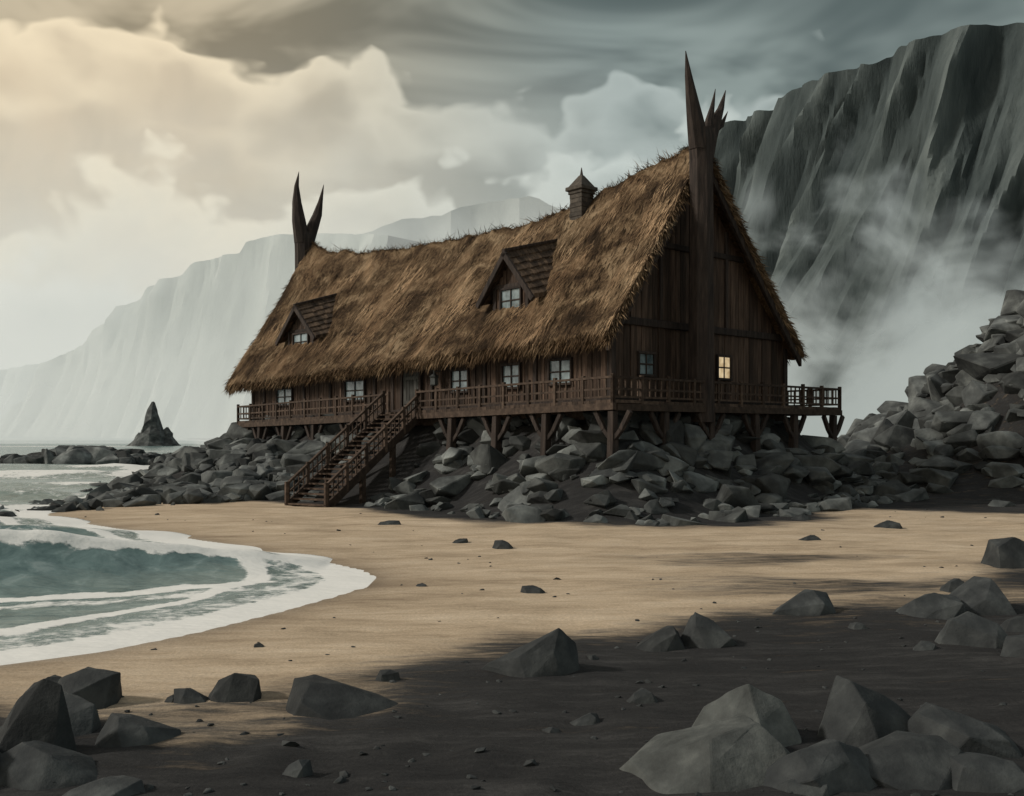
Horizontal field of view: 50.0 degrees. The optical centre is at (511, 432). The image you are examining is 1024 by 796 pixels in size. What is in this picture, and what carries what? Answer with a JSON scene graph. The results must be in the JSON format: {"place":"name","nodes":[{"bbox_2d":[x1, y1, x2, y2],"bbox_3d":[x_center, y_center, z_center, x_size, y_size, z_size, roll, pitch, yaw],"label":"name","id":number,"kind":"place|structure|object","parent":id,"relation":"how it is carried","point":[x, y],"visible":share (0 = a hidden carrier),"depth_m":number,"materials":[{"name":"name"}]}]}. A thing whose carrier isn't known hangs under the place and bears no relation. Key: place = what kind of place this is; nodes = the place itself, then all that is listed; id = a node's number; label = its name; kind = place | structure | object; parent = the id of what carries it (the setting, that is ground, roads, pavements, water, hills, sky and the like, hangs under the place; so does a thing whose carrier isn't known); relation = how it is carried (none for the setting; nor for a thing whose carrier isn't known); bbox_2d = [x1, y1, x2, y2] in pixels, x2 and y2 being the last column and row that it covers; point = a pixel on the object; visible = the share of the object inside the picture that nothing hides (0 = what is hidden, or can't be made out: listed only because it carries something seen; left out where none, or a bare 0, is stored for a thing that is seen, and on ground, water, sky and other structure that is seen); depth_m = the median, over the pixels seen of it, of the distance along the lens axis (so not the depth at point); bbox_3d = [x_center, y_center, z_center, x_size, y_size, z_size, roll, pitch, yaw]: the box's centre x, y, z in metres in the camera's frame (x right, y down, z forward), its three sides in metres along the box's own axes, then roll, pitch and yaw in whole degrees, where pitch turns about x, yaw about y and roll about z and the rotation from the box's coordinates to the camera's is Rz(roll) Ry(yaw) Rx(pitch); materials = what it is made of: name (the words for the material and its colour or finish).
{"place":"outdoors","nodes":[
{"label":"outdoors","id":0,"kind":"place"},
{"bbox_2d":[0,321,226,443],"bbox_3d":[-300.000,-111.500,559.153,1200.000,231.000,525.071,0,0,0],"label":"sea haze","id":1,"kind":"object","parent":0,"point":[53,390],"visible":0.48,"depth_m":297.78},
{"bbox_2d":[0,444,375,664],"bbox_3d":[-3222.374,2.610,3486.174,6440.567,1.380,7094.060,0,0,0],"label":"sea","id":2,"kind":"structure","parent":0,"point":[70,586],"depth_m":21.77,"materials":[{"name":"liquid"}]},
{"bbox_2d":[0,445,171,464],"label":"sea skerries","id":3,"kind":"structure","parent":2,"relation":"in","point":[77,454],"depth_m":99.39,"materials":[{"name":"grey stone"}]},
{"bbox_2d":[126,401,180,445],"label":"sea stack","id":4,"kind":"object","parent":2,"relation":"in","point":[153,432],"visible":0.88,"depth_m":248.47,"materials":[{"name":"grey stone"}]},
{"bbox_2d":[83,233,423,429],"bbox_3d":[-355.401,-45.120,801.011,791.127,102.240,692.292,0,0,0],"label":"headland","id":5,"kind":"structure","parent":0,"point":[173,349],"depth_m":560.22,"materials":[{"name":"grey stone"}]},
{"bbox_2d":[355,196,560,242],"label":"distant mountain","id":6,"kind":"structure","parent":0,"point":[506,212],"depth_m":899.96,"materials":[{"name":"grey stone"}]},
{"bbox_2d":[0,328,1023,795],"bbox_3d":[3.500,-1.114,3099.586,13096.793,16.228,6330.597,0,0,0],"label":"ground","id":7,"kind":"structure","parent":0,"point":[608,588],"depth_m":15.75,"materials":[{"name":"beige sand"}]},
{"bbox_2d":[0,679,76,752],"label":"beach rock","id":8,"kind":"object","parent":7,"relation":"on","point":[39,711],"visible":0.62,"depth_m":9.77,"materials":[{"name":"grey stone"}]},
{"bbox_2d":[24,675,60,692],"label":"beach rock","id":9,"kind":"object","parent":7,"relation":"on","point":[55,678],"visible":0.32,"depth_m":12.12,"materials":[{"name":"grey stone"}]},
{"bbox_2d":[0,740,97,789],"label":"beach rock","id":10,"kind":"object","parent":7,"relation":"on","point":[35,765],"visible":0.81,"depth_m":9.06,"materials":[{"name":"grey stone"}]},
{"bbox_2d":[0,692,100,736],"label":"beach rock","id":11,"kind":"object","parent":7,"relation":"on","point":[84,717],"visible":0.27,"depth_m":10.55,"materials":[{"name":"grey stone"}]},
{"bbox_2d":[58,667,121,708],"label":"beach rock","id":12,"kind":"object","parent":7,"relation":"on","point":[100,688],"visible":0.51,"depth_m":11.75,"materials":[{"name":"grey stone"}]},
{"bbox_2d":[62,775,145,795],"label":"beach rock","id":13,"kind":"object","parent":7,"relation":"on","point":[122,785],"visible":0.99,"depth_m":8.69,"materials":[{"name":"grey stone"}]},
{"bbox_2d":[95,713,180,747],"bbox_3d":[-3.547,2.816,10.374,0.807,0.306,0.764,0,0,-24],"label":"beach rock","id":14,"kind":"object","parent":7,"relation":"on","point":[123,730],"visible":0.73,"depth_m":10.22,"materials":[{"name":"grey stone"}]},
{"bbox_2d":[165,694,173,702],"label":"beach rock","id":15,"kind":"object","parent":7,"relation":"on","point":[169,699],"visible":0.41,"depth_m":11.88,"materials":[{"name":"grey stone"}]},
{"bbox_2d":[173,688,207,703],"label":"beach rock","id":16,"kind":"object","parent":7,"relation":"on","point":[187,696],"visible":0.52,"depth_m":11.81,"materials":[{"name":"grey stone"}]},
{"bbox_2d":[208,673,261,702],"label":"beach rock","id":17,"kind":"object","parent":7,"relation":"on","point":[237,687],"visible":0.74,"depth_m":11.84,"materials":[{"name":"grey stone"}]},
{"bbox_2d":[253,643,264,647],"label":"beach rock","id":18,"kind":"object","parent":7,"relation":"on","point":[256,645],"visible":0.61,"depth_m":15.15,"materials":[{"name":"grey stone"}]},
{"bbox_2d":[282,759,312,777],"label":"beach rock","id":19,"kind":"object","parent":7,"relation":"on","point":[299,768],"visible":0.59,"depth_m":9.24,"materials":[{"name":"grey stone"}]},
{"bbox_2d":[286,674,397,719],"bbox_3d":[-1.734,2.814,11.610,1.339,0.380,1.292,0,0,-9],"label":"beach rock","id":20,"kind":"object","parent":7,"relation":"on","point":[316,696],"visible":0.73,"depth_m":11.41,"materials":[{"name":"grey stone"}]},
{"bbox_2d":[375,669,400,680],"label":"beach rock","id":21,"kind":"object","parent":7,"relation":"on","point":[386,675],"visible":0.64,"depth_m":12.84,"materials":[{"name":"grey stone"}]},
{"bbox_2d":[377,520,400,524],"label":"beach rock","id":22,"kind":"object","parent":7,"relation":"on","point":[392,522],"visible":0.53,"depth_m":34.30,"materials":[{"name":"grey stone"}]},
{"bbox_2d":[416,583,426,586],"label":"beach rock","id":23,"kind":"object","parent":7,"relation":"on","point":[421,585],"visible":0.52,"depth_m":21.22,"materials":[{"name":"grey stone"}]},
{"bbox_2d":[452,538,467,542],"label":"beach rock","id":24,"kind":"object","parent":7,"relation":"on","point":[462,540],"visible":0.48,"depth_m":29.06,"materials":[{"name":"grey stone"}]},
{"bbox_2d":[0,410,928,525],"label":"rock mound","id":25,"kind":"object","parent":7,"relation":"on","point":[266,469],"visible":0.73,"depth_m":42.08,"materials":[{"name":"grey stone"}]},
{"bbox_2d":[589,468,637,476],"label":"beach rock","id":26,"kind":"object","parent":25,"relation":"on","point":[608,472],"visible":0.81,"depth_m":37.07,"materials":[{"name":"grey stone"}]},
{"bbox_2d":[645,520,659,525],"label":"beach rock","id":27,"kind":"object","parent":25,"relation":"on","point":[655,523],"visible":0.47,"depth_m":33.95,"materials":[{"name":"grey stone"}]},
{"bbox_2d":[492,540,512,548],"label":"beach rock","id":28,"kind":"object","parent":7,"relation":"on","point":[500,544],"visible":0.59,"depth_m":27.46,"materials":[{"name":"grey stone"}]},
{"bbox_2d":[482,628,579,677],"bbox_3d":[0.273,2.677,13.391,1.104,0.644,0.970,0,0,-37],"label":"beach rock","id":29,"kind":"object","parent":7,"relation":"on","point":[554,652],"visible":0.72,"depth_m":13.11,"materials":[{"name":"grey stone"}]},
{"bbox_2d":[220,51,844,506],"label":"thatched longhouse","id":30,"kind":"structure","parent":7,"relation":"on","point":[650,289],"depth_m":45.46,"materials":[{"name":"wood"}]},
{"bbox_2d":[403,369,417,410],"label":"door","id":31,"kind":"structure","parent":30,"relation":"in","point":[410,381],"depth_m":50.17,"materials":[{"name":"wood"}]},
{"bbox_2d":[278,288,652,402],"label":"window glass","id":32,"kind":"structure","parent":30,"relation":"in","point":[554,365],"depth_m":45.56,"materials":[{"name":"grey glass"}]},
{"bbox_2d":[275,239,732,409],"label":"window frames","id":33,"kind":"structure","parent":30,"relation":"in","point":[521,284],"depth_m":45.92,"materials":[{"name":"brown wood"}]},
{"bbox_2d":[719,357,729,377],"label":"lit window glass","id":34,"kind":"structure","parent":30,"relation":"in","point":[727,360],"depth_m":45.05,"materials":[{"name":"beige glass"}]},
{"bbox_2d":[520,585,544,593],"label":"beach rock","id":35,"kind":"object","parent":7,"relation":"on","point":[531,589],"visible":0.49,"depth_m":20.06,"materials":[{"name":"grey stone"}]},
{"bbox_2d":[52,465,1023,795],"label":"pebbles","id":36,"kind":"object","parent":7,"relation":"on","point":[342,777],"visible":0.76,"depth_m":10.10,"materials":[{"name":"grey stone"}]},
{"bbox_2d":[542,727,560,732],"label":"beach rock","id":37,"kind":"object","parent":7,"relation":"on","point":[552,730],"visible":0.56,"depth_m":10.66,"materials":[{"name":"grey stone"}]},
{"bbox_2d":[570,713,599,725],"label":"beach rock","id":38,"kind":"object","parent":7,"relation":"on","point":[589,719],"visible":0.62,"depth_m":10.93,"materials":[{"name":"grey stone"}]},
{"bbox_2d":[626,687,657,703],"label":"beach rock","id":39,"kind":"object","parent":7,"relation":"on","point":[641,695],"visible":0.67,"depth_m":11.70,"materials":[{"name":"grey stone"}]},
{"bbox_2d":[635,626,683,651],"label":"beach rock","id":40,"kind":"object","parent":7,"relation":"on","point":[666,639],"visible":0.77,"depth_m":14.87,"materials":[{"name":"grey stone"}]},
{"bbox_2d":[619,714,789,793],"bbox_3d":[1.687,2.690,9.345,1.456,0.495,1.414,0,0,-22],"label":"pale boulder","id":41,"kind":"object","parent":7,"relation":"on","point":[739,752],"visible":0.84,"depth_m":9.01,"materials":[{"name":"grey stone"}]},
{"bbox_2d":[680,612,737,648],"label":"beach rock","id":42,"kind":"object","parent":7,"relation":"on","point":[701,631],"visible":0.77,"depth_m":14.97,"materials":[{"name":"grey stone"}]},
{"bbox_2d":[692,684,801,746],"bbox_3d":[2.111,2.639,10.060,1.176,0.684,0.882,0,0,0],"label":"pale boulder","id":43,"kind":"object","parent":7,"relation":"on","point":[769,713],"visible":0.48,"depth_m":9.95,"materials":[{"name":"grey stone"}]},
{"bbox_2d":[791,514,810,519],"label":"beach rock","id":44,"kind":"object","parent":7,"relation":"on","point":[801,517],"visible":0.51,"depth_m":35.82,"materials":[{"name":"grey stone"}]},
{"bbox_2d":[776,779,829,795],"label":"beach rock","id":45,"kind":"object","parent":7,"relation":"on","point":[793,786],"visible":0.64,"depth_m":8.56,"materials":[{"name":"grey stone"}]},
{"bbox_2d":[772,589,835,615],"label":"beach rock","id":46,"kind":"object","parent":7,"relation":"on","point":[806,602],"visible":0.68,"depth_m":17.56,"materials":[{"name":"grey stone"}]},
{"bbox_2d":[799,535,820,540],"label":"beach rock","id":47,"kind":"object","parent":7,"relation":"on","point":[810,538],"visible":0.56,"depth_m":28.66,"materials":[{"name":"grey stone"}]},
{"bbox_2d":[763,739,877,794],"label":"pale boulder","id":48,"kind":"object","parent":7,"relation":"on","point":[836,766],"visible":0.77,"depth_m":8.77,"materials":[{"name":"grey stone"}]},
{"bbox_2d":[848,622,867,629],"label":"beach rock","id":49,"kind":"object","parent":7,"relation":"on","point":[856,626],"visible":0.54,"depth_m":16.10,"materials":[{"name":"grey stone"}]},
{"bbox_2d":[817,675,910,746],"bbox_3d":[3.336,2.614,10.293,1.014,0.651,1.152,0,0,28],"label":"beach rock","id":50,"kind":"object","parent":7,"relation":"on","point":[857,715],"visible":0.68,"depth_m":10.01,"materials":[{"name":"grey stone"}]},
{"bbox_2d":[874,520,901,528],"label":"beach rock","id":51,"kind":"object","parent":7,"relation":"on","point":[890,524],"visible":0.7,"depth_m":32.75,"materials":[{"name":"grey stone"}]},
{"bbox_2d":[858,731,962,789],"bbox_3d":[3.248,2.761,9.370,1.183,0.380,1.269,0,0,-35],"label":"beach rock","id":52,"kind":"object","parent":7,"relation":"on","point":[901,760],"visible":0.69,"depth_m":9.02,"materials":[{"name":"grey stone"}]},
{"bbox_2d":[913,640,935,650],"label":"beach rock","id":53,"kind":"object","parent":7,"relation":"on","point":[921,645],"visible":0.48,"depth_m":14.31,"materials":[{"name":"grey stone"}]},
{"bbox_2d":[837,290,1023,506],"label":"rock slope","id":54,"kind":"structure","parent":7,"relation":"on","point":[943,431],"depth_m":52.11,"materials":[{"name":"grey stone"}]},
{"bbox_2d":[896,593,965,619],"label":"beach rock","id":55,"kind":"object","parent":7,"relation":"on","point":[938,606],"visible":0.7,"depth_m":17.20,"materials":[{"name":"grey stone"}]},
{"bbox_2d":[940,578,964,592],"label":"beach rock","id":56,"kind":"object","parent":7,"relation":"on","point":[952,585],"visible":0.41,"depth_m":19.67,"materials":[{"name":"grey stone"}]},
{"bbox_2d":[907,702,1021,758],"bbox_3d":[4.154,2.713,10.120,1.217,0.450,1.183,0,0,0],"label":"beach rock","id":57,"kind":"object","parent":7,"relation":"on","point":[963,732],"visible":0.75,"depth_m":9.71,"materials":[{"name":"grey stone"}]},
{"bbox_2d":[935,611,1007,648],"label":"beach rock","id":58,"kind":"object","parent":7,"relation":"on","point":[967,628],"visible":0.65,"depth_m":14.57,"materials":[{"name":"grey stone"}]},
{"bbox_2d":[949,576,1016,614],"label":"beach rock","id":59,"kind":"object","parent":7,"relation":"on","point":[976,595],"visible":0.59,"depth_m":17.51,"materials":[{"name":"grey stone"}]},
{"bbox_2d":[950,752,1023,792],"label":"beach rock","id":60,"kind":"object","parent":7,"relation":"on","point":[978,772],"visible":0.8,"depth_m":8.85,"materials":[{"name":"grey stone"}]},
{"bbox_2d":[981,537,1023,568],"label":"beach rock","id":61,"kind":"object","parent":7,"relation":"on","point":[1005,553],"visible":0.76,"depth_m":23.42,"materials":[{"name":"grey stone"}]},
{"bbox_2d":[1000,634,1023,657],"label":"beach rock","id":62,"kind":"object","parent":7,"relation":"on","point":[1013,645],"visible":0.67,"depth_m":13.70,"materials":[{"name":"grey stone"}]},
{"bbox_2d":[1000,616,1023,631],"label":"beach rock","id":63,"kind":"object","parent":7,"relation":"on","point":[1015,624],"visible":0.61,"depth_m":15.86,"materials":[{"name":"grey stone"}]},
{"bbox_2d":[0,0,1023,352],"label":"sky","id":64,"kind":"structure","parent":0,"point":[142,142],"materials":[{"name":"grey"}]},
{"bbox_2d":[678,23,1023,406],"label":"cliff","id":65,"kind":"structure","parent":0,"point":[924,137],"depth_m":208.32,"materials":[{"name":"grey stone"}]},
{"bbox_2d":[787,202,1003,436],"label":"mist bank","id":66,"kind":"structure","parent":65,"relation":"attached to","point":[875,376],"depth_m":134.59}
]}

